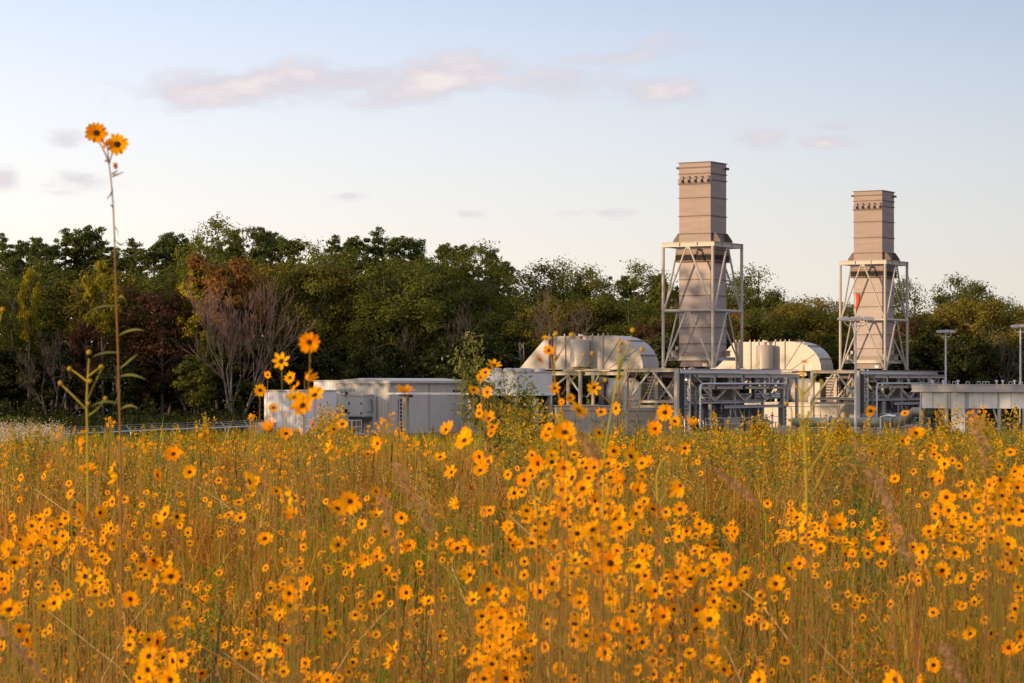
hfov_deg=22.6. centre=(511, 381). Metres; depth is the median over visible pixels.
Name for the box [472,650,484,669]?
yellow flower
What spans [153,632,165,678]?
yellow flower
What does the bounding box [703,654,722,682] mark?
yellow flower
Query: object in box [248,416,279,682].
yellow flower
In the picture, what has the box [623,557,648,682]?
yellow flower
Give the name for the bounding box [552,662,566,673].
yellow flower
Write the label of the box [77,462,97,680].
yellow flower
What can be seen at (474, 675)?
yellow flower
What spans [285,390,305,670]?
yellow flower
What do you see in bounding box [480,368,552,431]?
air cooler
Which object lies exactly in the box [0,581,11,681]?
yellow flower
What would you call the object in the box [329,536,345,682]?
yellow flower
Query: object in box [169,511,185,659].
yellow flower
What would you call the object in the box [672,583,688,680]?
yellow flower
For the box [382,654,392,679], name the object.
yellow flower
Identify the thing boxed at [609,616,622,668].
yellow flower
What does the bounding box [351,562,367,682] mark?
yellow flower
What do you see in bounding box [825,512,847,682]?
yellow flower
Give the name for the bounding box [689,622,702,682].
yellow flower
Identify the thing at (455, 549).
yellow flower
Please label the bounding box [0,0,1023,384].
sky
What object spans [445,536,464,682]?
yellow flower
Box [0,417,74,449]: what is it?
white weeds
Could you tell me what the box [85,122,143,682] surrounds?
tall flower plant
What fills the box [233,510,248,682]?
yellow flower
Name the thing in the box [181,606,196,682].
yellow flower
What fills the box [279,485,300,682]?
yellow flower
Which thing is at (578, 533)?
yellow flower
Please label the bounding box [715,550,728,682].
yellow flower
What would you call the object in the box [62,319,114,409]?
russet tree
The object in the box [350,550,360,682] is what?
yellow flower
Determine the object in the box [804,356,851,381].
understorey tree
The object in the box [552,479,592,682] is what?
yellow flower
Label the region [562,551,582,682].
yellow flower
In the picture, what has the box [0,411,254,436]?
rough verge
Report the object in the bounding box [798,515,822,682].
yellow flower
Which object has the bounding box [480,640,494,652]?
yellow flower
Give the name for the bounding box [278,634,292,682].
yellow flower
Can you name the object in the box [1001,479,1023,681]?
yellow flower
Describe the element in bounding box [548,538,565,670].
yellow flower
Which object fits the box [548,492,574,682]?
yellow flower
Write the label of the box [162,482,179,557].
leafy weed
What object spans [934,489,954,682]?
yellow flower
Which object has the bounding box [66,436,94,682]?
yellow flower
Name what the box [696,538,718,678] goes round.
yellow flower
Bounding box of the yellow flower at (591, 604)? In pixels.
[586,555,599,682]
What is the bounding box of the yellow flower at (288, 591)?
[281,584,296,682]
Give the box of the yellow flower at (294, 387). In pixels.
[290,381,300,682]
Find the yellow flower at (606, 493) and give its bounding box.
[594,489,609,616]
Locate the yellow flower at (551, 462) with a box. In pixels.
[538,453,558,675]
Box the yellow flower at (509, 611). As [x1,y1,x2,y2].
[505,607,516,644]
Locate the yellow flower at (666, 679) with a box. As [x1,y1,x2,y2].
[662,672,678,682]
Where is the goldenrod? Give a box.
[0,401,1023,529]
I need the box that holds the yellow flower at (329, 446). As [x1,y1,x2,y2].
[325,439,337,682]
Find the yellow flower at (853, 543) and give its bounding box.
[841,536,858,680]
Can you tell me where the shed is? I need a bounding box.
[314,380,334,389]
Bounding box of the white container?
[264,390,337,435]
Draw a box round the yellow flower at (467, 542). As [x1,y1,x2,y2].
[462,535,493,681]
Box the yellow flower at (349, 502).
[337,490,368,682]
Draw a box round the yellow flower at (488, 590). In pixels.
[477,582,498,682]
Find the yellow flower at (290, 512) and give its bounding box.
[284,505,304,673]
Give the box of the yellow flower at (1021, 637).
[1014,629,1023,682]
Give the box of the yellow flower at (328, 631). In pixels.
[323,625,336,671]
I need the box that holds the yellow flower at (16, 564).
[6,556,26,682]
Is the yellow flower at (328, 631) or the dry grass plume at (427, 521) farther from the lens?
the yellow flower at (328, 631)
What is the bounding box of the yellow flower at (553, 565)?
[542,560,559,682]
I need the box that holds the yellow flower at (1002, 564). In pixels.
[995,558,1013,682]
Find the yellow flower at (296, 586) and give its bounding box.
[287,413,305,682]
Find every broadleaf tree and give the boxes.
[0,254,89,411]
[0,264,48,412]
[0,266,29,354]
[110,270,177,418]
[130,255,266,410]
[152,211,276,409]
[181,248,274,359]
[262,234,354,374]
[292,244,411,377]
[335,253,459,377]
[348,254,465,374]
[373,254,467,365]
[394,264,499,374]
[441,238,529,343]
[451,281,531,409]
[485,291,549,409]
[494,258,585,409]
[496,276,567,404]
[509,253,591,404]
[553,260,625,393]
[571,290,647,337]
[594,294,678,377]
[596,258,678,335]
[658,304,678,341]
[726,262,797,320]
[726,274,778,403]
[726,280,758,341]
[728,303,786,385]
[744,283,790,329]
[814,301,853,365]
[894,275,942,336]
[894,280,936,401]
[894,313,935,370]
[926,272,995,331]
[940,277,1016,341]
[965,293,1021,331]
[978,299,1023,418]
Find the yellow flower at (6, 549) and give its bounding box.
[2,541,26,636]
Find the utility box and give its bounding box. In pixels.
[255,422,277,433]
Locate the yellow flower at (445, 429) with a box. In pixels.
[440,422,456,681]
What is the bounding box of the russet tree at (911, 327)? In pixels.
[894,311,932,401]
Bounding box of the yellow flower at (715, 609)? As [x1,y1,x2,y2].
[705,604,716,653]
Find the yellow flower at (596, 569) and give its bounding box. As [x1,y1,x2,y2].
[592,564,604,617]
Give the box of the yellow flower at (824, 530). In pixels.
[812,521,828,682]
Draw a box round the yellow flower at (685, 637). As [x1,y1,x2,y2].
[679,634,688,680]
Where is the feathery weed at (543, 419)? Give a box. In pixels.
[482,386,559,471]
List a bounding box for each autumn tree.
[181,250,230,405]
[194,256,255,413]
[224,262,270,417]
[730,307,757,403]
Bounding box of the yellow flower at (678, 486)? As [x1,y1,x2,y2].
[669,479,694,682]
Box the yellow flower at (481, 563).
[474,560,487,654]
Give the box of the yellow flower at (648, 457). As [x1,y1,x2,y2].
[641,455,652,678]
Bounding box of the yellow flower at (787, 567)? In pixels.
[781,561,797,680]
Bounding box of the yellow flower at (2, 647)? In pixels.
[0,640,6,679]
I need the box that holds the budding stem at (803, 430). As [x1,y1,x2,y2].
[794,360,834,682]
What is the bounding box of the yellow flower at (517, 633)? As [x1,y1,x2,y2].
[510,622,525,676]
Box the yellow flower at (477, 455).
[471,450,484,664]
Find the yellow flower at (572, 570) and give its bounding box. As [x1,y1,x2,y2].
[563,566,579,682]
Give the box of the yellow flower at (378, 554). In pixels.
[366,549,385,675]
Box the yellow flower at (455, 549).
[439,540,463,674]
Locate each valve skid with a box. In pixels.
[686,402,786,434]
[864,401,941,427]
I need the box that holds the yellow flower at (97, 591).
[89,584,109,682]
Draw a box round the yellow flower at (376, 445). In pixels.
[355,436,381,682]
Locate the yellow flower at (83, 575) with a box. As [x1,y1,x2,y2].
[73,566,91,678]
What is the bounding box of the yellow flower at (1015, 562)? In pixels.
[1007,556,1018,658]
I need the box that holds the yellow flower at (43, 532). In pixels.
[37,529,50,680]
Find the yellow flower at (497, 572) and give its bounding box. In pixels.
[488,563,513,682]
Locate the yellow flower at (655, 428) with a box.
[646,421,661,682]
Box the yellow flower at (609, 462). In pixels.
[590,457,618,671]
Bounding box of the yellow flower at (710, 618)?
[695,608,719,682]
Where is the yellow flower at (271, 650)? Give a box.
[261,641,276,682]
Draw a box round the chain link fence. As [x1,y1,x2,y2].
[52,420,254,438]
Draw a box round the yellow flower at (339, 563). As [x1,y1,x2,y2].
[334,559,350,681]
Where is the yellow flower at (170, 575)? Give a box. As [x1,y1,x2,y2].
[154,566,180,669]
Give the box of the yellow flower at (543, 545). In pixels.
[535,543,549,674]
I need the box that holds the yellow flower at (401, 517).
[386,511,407,682]
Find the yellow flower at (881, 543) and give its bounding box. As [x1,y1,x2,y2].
[874,536,890,672]
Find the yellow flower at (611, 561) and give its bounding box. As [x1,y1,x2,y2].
[597,549,622,673]
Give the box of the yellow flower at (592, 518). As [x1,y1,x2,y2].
[588,512,606,682]
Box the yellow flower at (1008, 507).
[1006,503,1019,642]
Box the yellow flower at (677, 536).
[672,530,690,676]
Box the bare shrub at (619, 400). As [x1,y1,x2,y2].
[585,359,665,450]
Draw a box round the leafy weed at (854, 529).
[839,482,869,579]
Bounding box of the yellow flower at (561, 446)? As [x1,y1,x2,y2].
[552,440,568,682]
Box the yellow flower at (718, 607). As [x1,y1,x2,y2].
[715,601,729,682]
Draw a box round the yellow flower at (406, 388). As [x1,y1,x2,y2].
[396,384,427,678]
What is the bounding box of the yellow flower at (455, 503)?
[447,496,464,681]
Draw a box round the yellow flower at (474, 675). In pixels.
[467,672,476,682]
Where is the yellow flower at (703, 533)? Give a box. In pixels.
[695,529,710,666]
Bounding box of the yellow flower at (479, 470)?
[470,462,487,682]
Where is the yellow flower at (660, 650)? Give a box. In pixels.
[654,643,665,682]
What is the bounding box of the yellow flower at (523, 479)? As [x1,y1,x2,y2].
[516,472,530,676]
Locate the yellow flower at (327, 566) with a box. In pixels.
[323,563,342,669]
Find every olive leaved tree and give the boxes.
[18,273,118,417]
[54,265,171,417]
[223,257,344,384]
[258,257,354,371]
[286,255,371,379]
[508,291,601,403]
[546,296,631,403]
[620,311,678,345]
[700,318,744,367]
[758,301,836,351]
[763,299,834,369]
[770,298,834,337]
[773,294,844,348]
[796,307,853,368]
[817,298,853,348]
[838,327,900,355]
[922,311,972,379]
[926,292,999,381]
[930,294,1023,409]
[988,303,1023,414]
[992,310,1023,373]
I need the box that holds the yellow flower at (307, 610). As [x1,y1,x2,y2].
[303,607,315,677]
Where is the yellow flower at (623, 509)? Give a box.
[619,501,632,682]
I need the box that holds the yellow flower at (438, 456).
[433,452,454,682]
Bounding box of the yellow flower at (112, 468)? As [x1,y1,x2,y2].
[103,461,118,682]
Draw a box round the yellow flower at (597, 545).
[590,535,615,682]
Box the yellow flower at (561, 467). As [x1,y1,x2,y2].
[548,458,572,682]
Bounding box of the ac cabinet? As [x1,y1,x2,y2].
[347,394,372,432]
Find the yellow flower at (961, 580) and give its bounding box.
[947,571,966,682]
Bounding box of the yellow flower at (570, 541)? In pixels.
[566,534,578,665]
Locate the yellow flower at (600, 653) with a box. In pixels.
[595,645,611,682]
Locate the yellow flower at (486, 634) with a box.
[476,628,490,651]
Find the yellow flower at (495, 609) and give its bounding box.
[488,605,504,656]
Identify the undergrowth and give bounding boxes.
[0,394,1018,425]
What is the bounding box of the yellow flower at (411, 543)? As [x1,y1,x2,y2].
[400,539,415,682]
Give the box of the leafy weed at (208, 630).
[186,560,225,682]
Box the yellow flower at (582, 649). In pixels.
[575,643,587,669]
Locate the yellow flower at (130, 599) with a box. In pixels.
[116,590,139,682]
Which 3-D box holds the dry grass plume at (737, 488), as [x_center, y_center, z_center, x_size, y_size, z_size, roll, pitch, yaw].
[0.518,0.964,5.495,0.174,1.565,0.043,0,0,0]
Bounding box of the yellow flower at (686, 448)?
[677,441,694,682]
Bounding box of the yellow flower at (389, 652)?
[381,643,394,679]
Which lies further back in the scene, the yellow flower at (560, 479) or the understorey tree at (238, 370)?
the understorey tree at (238, 370)
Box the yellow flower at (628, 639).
[625,604,637,663]
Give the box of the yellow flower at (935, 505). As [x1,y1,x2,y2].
[930,501,941,682]
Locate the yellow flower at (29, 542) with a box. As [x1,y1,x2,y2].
[20,532,38,682]
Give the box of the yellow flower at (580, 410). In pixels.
[561,401,588,682]
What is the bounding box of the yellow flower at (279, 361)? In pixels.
[272,352,293,680]
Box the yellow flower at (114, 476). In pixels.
[103,470,135,682]
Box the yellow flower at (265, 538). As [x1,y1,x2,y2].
[256,532,278,680]
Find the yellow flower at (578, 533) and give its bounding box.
[562,525,584,669]
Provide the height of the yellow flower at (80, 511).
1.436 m
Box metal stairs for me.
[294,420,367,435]
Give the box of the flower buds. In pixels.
[6,411,1021,682]
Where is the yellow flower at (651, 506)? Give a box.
[646,502,661,674]
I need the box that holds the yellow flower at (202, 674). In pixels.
[196,669,207,682]
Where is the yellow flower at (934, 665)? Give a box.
[926,657,940,678]
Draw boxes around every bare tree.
[174,276,317,416]
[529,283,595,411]
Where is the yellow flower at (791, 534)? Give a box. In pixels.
[785,529,805,682]
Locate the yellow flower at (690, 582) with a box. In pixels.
[681,569,698,682]
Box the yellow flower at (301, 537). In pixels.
[291,530,309,682]
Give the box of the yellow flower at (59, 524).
[53,519,68,682]
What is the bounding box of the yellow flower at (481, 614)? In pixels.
[469,609,489,670]
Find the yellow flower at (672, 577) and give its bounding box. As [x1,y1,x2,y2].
[667,568,686,681]
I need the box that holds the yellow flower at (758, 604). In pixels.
[749,600,766,669]
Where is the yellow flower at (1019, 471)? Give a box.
[1015,465,1023,681]
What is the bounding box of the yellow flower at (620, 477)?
[610,469,634,677]
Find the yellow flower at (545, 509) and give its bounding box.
[540,505,554,681]
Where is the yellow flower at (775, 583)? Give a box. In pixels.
[763,575,784,672]
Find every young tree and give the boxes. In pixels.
[170,353,215,416]
[185,335,229,411]
[200,322,239,410]
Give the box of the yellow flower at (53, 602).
[45,594,70,682]
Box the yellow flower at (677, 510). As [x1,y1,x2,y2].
[672,501,687,682]
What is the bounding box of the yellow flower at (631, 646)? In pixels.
[617,639,636,682]
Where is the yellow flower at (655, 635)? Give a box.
[650,624,661,676]
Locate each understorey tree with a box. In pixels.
[0,348,24,401]
[0,349,50,411]
[15,330,80,411]
[50,339,120,413]
[92,356,145,411]
[129,345,178,412]
[170,360,224,414]
[215,340,266,414]
[229,339,297,406]
[266,335,330,389]
[299,346,352,388]
[336,344,392,379]
[372,332,421,377]
[406,347,471,384]
[409,331,513,406]
[471,331,535,409]
[523,361,577,409]
[559,375,595,404]
[576,364,666,403]
[642,329,709,404]
[680,333,755,404]
[739,381,780,404]
[760,327,815,401]
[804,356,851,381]
[819,358,878,401]
[851,336,918,391]
[900,330,947,401]
[932,334,1004,383]
[940,337,1023,421]
[1002,336,1023,417]
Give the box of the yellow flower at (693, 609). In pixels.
[689,602,703,666]
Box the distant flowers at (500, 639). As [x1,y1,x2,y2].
[0,367,1023,682]
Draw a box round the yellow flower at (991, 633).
[983,626,998,682]
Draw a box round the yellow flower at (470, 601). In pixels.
[465,591,481,682]
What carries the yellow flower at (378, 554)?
on the meadow ground at (330, 642)
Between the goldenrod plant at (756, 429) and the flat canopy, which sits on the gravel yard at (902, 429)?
the flat canopy
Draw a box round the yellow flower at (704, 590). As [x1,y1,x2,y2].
[698,549,708,655]
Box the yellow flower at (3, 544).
[0,538,24,682]
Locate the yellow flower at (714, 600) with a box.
[706,593,721,682]
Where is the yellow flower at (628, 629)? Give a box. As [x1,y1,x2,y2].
[617,617,634,682]
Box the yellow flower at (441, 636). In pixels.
[435,629,448,676]
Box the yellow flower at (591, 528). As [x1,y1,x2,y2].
[566,519,605,682]
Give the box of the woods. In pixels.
[0,254,1015,420]
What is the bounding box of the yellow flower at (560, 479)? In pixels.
[549,477,565,676]
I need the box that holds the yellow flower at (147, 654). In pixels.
[139,646,157,663]
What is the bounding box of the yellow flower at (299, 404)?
[289,394,328,682]
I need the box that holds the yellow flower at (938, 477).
[922,474,943,682]
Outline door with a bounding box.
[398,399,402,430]
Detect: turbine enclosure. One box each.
[554,373,738,434]
[744,374,903,427]
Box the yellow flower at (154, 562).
[139,556,162,659]
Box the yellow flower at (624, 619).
[616,506,628,673]
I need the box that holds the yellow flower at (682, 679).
[677,673,687,682]
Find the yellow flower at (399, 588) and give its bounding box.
[395,586,400,682]
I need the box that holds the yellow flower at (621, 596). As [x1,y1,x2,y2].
[618,593,637,682]
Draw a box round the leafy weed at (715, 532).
[708,506,730,592]
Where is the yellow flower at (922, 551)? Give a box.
[914,544,928,672]
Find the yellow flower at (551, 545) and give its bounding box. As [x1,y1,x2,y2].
[545,538,564,676]
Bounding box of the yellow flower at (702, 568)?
[690,562,712,682]
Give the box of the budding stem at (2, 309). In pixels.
[0,307,4,320]
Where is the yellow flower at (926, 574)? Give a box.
[924,566,936,679]
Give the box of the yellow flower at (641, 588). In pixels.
[632,582,645,682]
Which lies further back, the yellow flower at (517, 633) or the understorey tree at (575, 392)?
the understorey tree at (575, 392)
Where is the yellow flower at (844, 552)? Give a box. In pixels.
[840,545,857,664]
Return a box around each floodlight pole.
[837,316,874,432]
[936,330,955,383]
[1010,324,1023,422]
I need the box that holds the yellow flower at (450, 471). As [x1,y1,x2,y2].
[434,464,456,682]
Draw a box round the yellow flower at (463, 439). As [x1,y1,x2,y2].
[444,428,472,682]
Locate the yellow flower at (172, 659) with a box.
[165,650,179,670]
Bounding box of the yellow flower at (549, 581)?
[540,575,559,669]
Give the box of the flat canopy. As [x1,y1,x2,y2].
[383,393,555,434]
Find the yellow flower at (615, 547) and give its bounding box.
[611,543,632,682]
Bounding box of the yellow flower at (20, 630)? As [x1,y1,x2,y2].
[13,622,28,681]
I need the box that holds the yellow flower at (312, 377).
[286,369,317,675]
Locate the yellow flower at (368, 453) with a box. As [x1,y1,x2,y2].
[353,450,373,672]
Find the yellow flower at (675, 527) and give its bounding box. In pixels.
[665,523,690,682]
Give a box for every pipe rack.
[624,368,800,434]
[810,370,949,428]
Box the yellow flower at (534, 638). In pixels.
[532,542,538,680]
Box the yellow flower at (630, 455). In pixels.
[609,447,640,682]
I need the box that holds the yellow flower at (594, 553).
[586,546,604,682]
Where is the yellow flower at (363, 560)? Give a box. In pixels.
[356,553,374,682]
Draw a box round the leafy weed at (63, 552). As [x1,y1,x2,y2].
[49,491,79,591]
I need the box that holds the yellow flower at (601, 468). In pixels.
[590,459,602,661]
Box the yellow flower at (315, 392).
[284,385,323,682]
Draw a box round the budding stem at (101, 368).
[58,350,107,682]
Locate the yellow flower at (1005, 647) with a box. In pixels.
[1001,639,1015,682]
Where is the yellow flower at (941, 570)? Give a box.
[934,561,955,682]
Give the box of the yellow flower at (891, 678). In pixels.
[882,669,902,682]
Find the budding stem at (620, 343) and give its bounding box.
[602,328,644,624]
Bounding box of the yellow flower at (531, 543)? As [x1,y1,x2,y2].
[524,536,543,677]
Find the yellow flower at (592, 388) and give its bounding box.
[587,380,600,624]
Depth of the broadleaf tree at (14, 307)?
272.17 m
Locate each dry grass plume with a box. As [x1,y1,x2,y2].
[0,623,47,682]
[378,490,399,682]
[393,461,438,682]
[574,430,604,682]
[713,467,767,682]
[852,439,897,682]
[885,501,917,682]
[939,641,966,682]
[969,406,989,682]
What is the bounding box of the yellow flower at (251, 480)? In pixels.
[234,470,257,682]
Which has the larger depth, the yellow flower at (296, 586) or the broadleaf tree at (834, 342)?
the broadleaf tree at (834, 342)
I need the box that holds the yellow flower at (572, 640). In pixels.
[566,632,579,663]
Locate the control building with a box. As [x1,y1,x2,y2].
[332,378,472,435]
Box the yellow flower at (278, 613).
[274,609,283,668]
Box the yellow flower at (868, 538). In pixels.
[862,528,875,674]
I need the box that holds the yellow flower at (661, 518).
[653,512,674,682]
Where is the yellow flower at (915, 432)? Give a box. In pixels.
[905,426,924,682]
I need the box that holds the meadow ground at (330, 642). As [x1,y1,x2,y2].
[8,400,1014,682]
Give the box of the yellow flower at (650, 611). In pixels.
[646,600,653,682]
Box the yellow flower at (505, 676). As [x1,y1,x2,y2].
[498,670,513,682]
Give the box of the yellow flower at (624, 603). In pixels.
[619,537,636,680]
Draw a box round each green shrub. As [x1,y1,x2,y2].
[0,413,46,434]
[987,418,1010,447]
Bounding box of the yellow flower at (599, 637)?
[595,632,611,682]
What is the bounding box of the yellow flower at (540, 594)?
[531,582,549,672]
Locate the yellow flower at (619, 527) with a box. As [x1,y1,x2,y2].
[595,519,629,682]
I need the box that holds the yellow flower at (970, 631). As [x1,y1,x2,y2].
[962,625,976,682]
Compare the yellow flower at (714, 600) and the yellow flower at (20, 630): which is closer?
the yellow flower at (714, 600)
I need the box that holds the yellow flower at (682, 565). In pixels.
[665,556,693,682]
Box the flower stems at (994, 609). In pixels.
[0,377,1023,682]
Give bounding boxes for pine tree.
[0,233,32,412]
[0,239,51,406]
[8,236,60,414]
[31,244,76,412]
[37,227,104,409]
[53,225,118,412]
[84,236,123,415]
[106,247,137,416]
[109,237,148,407]
[122,245,184,413]
[152,231,191,415]
[168,237,202,414]
[204,237,230,408]
[216,228,267,410]
[241,226,278,416]
[248,231,287,389]
[270,238,308,372]
[324,234,363,377]
[337,235,372,311]
[360,226,393,296]
[375,235,413,300]
[384,236,435,335]
[416,265,467,377]
[431,242,462,305]
[438,244,487,334]
[478,247,516,407]
[491,260,516,404]
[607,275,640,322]
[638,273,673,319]
[667,286,678,317]
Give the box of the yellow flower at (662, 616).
[651,604,670,681]
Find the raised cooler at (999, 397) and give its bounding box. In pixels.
[911,380,1023,436]
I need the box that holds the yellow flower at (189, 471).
[182,465,197,682]
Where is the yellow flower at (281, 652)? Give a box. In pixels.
[276,644,283,659]
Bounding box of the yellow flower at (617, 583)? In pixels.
[611,577,625,681]
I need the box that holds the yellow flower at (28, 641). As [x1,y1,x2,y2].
[25,631,34,682]
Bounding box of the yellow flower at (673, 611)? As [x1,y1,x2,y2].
[668,603,680,672]
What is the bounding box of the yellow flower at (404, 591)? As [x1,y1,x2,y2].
[398,585,412,682]
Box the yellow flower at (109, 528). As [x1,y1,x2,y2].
[104,521,117,682]
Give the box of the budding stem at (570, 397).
[536,331,594,682]
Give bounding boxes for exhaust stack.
[662,161,743,368]
[838,190,909,369]
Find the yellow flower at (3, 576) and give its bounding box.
[0,572,7,682]
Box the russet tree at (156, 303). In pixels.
[110,283,202,414]
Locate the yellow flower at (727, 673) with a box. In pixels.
[717,660,732,682]
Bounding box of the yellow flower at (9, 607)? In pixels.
[0,598,27,682]
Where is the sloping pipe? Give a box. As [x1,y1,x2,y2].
[792,407,939,434]
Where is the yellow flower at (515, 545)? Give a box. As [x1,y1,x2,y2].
[509,537,522,646]
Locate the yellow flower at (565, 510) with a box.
[554,501,577,671]
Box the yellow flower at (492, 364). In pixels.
[482,359,501,637]
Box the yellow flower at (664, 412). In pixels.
[656,404,673,648]
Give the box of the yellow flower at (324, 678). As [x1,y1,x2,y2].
[320,672,334,682]
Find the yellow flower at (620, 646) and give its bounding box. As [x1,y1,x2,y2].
[612,641,623,682]
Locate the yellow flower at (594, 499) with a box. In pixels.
[585,494,601,682]
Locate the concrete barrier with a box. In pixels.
[774,426,795,437]
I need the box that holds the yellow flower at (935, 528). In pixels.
[931,519,946,682]
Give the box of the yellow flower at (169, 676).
[158,667,179,682]
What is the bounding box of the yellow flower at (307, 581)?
[300,575,316,678]
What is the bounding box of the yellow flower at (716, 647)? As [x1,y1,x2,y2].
[713,643,720,680]
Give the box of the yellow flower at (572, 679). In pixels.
[568,673,580,682]
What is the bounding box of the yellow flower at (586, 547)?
[585,543,594,681]
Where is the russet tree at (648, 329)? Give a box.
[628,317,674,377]
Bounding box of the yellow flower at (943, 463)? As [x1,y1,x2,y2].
[938,458,950,678]
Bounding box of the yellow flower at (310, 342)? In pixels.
[286,332,319,682]
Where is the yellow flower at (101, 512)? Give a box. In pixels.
[94,505,115,681]
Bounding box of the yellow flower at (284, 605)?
[281,600,300,672]
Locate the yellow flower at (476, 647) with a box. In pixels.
[470,643,480,651]
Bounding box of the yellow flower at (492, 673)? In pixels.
[479,667,495,681]
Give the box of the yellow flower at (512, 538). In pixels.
[504,531,516,626]
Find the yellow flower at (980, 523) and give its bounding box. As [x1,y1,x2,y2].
[970,516,984,682]
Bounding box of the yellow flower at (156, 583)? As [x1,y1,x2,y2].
[150,574,159,682]
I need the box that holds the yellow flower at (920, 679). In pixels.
[914,673,926,682]
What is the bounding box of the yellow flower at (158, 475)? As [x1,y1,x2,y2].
[151,468,161,646]
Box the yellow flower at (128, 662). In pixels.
[120,658,135,679]
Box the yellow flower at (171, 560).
[166,551,173,670]
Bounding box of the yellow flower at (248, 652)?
[239,646,255,681]
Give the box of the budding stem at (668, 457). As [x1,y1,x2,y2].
[656,455,670,682]
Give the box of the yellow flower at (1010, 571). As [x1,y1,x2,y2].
[1005,563,1018,679]
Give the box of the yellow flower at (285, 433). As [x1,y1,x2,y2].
[279,427,296,678]
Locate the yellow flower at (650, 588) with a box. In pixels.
[643,579,665,671]
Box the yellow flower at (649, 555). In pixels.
[633,547,653,682]
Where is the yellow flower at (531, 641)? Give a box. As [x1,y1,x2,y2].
[522,632,538,682]
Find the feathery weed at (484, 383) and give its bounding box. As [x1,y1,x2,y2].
[436,328,544,459]
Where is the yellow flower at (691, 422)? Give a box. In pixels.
[687,414,701,681]
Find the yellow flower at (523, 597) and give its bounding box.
[516,590,530,682]
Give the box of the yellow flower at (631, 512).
[628,507,645,682]
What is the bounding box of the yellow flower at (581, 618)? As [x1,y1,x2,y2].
[572,613,592,682]
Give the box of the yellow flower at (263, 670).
[262,662,264,676]
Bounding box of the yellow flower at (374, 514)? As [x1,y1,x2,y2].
[366,507,383,682]
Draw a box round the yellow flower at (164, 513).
[158,505,177,666]
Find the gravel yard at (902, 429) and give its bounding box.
[365,426,931,437]
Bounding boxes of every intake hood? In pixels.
[520,333,658,421]
[710,339,832,401]
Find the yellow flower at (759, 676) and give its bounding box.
[748,670,767,682]
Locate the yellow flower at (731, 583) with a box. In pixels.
[721,576,738,682]
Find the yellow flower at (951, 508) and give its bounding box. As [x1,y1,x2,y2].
[935,503,960,679]
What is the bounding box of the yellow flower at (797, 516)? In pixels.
[789,510,803,682]
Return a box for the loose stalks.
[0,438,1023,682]
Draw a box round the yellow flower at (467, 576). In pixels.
[456,564,474,670]
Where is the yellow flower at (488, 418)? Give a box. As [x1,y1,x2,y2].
[481,410,494,654]
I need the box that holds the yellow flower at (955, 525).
[944,518,960,668]
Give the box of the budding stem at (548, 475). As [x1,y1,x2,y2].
[531,473,556,682]
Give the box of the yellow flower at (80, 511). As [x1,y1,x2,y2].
[76,503,94,682]
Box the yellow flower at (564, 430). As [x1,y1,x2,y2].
[537,420,576,682]
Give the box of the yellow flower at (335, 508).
[328,499,346,682]
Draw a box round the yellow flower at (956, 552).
[930,546,962,682]
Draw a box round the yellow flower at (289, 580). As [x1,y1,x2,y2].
[284,575,301,682]
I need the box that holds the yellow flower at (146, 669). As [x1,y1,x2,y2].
[136,660,157,682]
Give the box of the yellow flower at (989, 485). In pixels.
[983,478,992,632]
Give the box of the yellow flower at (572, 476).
[562,467,575,681]
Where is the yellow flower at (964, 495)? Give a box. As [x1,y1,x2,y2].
[950,490,971,682]
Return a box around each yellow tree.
[15,266,41,407]
[80,260,123,415]
[172,267,226,413]
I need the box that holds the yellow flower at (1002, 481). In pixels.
[997,475,1017,682]
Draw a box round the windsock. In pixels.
[855,294,859,315]
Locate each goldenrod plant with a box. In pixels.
[191,412,219,476]
[742,411,772,447]
[825,407,855,470]
[929,402,968,450]
[966,415,994,514]
[972,463,1006,623]
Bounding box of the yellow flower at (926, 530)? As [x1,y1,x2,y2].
[921,524,934,682]
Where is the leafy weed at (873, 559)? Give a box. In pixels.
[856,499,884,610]
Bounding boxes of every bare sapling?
[14,331,67,413]
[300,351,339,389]
[394,324,428,377]
[441,302,488,384]
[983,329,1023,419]
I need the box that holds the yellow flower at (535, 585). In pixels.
[525,575,543,669]
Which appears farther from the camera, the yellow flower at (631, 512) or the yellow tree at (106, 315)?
the yellow tree at (106, 315)
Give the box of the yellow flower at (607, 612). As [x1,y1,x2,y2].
[600,585,615,677]
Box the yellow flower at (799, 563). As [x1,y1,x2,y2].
[792,555,805,681]
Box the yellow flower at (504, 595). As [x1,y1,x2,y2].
[499,587,513,669]
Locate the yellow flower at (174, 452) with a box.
[162,446,184,672]
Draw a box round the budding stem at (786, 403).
[784,401,792,638]
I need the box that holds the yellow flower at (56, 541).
[47,535,62,682]
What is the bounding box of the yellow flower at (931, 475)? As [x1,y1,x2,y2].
[926,469,942,682]
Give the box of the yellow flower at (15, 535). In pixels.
[11,529,19,681]
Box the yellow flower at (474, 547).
[460,540,476,682]
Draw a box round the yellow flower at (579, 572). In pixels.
[574,458,591,682]
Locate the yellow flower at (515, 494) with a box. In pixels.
[507,486,519,619]
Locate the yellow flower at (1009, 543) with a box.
[998,536,1016,682]
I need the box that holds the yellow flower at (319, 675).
[311,670,322,682]
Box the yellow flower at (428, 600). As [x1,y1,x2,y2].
[422,595,433,682]
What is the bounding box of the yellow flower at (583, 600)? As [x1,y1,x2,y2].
[569,594,587,680]
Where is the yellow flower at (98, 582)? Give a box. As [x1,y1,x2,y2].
[93,576,104,682]
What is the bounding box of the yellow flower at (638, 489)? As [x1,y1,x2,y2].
[630,480,646,623]
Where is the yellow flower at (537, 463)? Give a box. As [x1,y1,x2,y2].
[528,454,553,682]

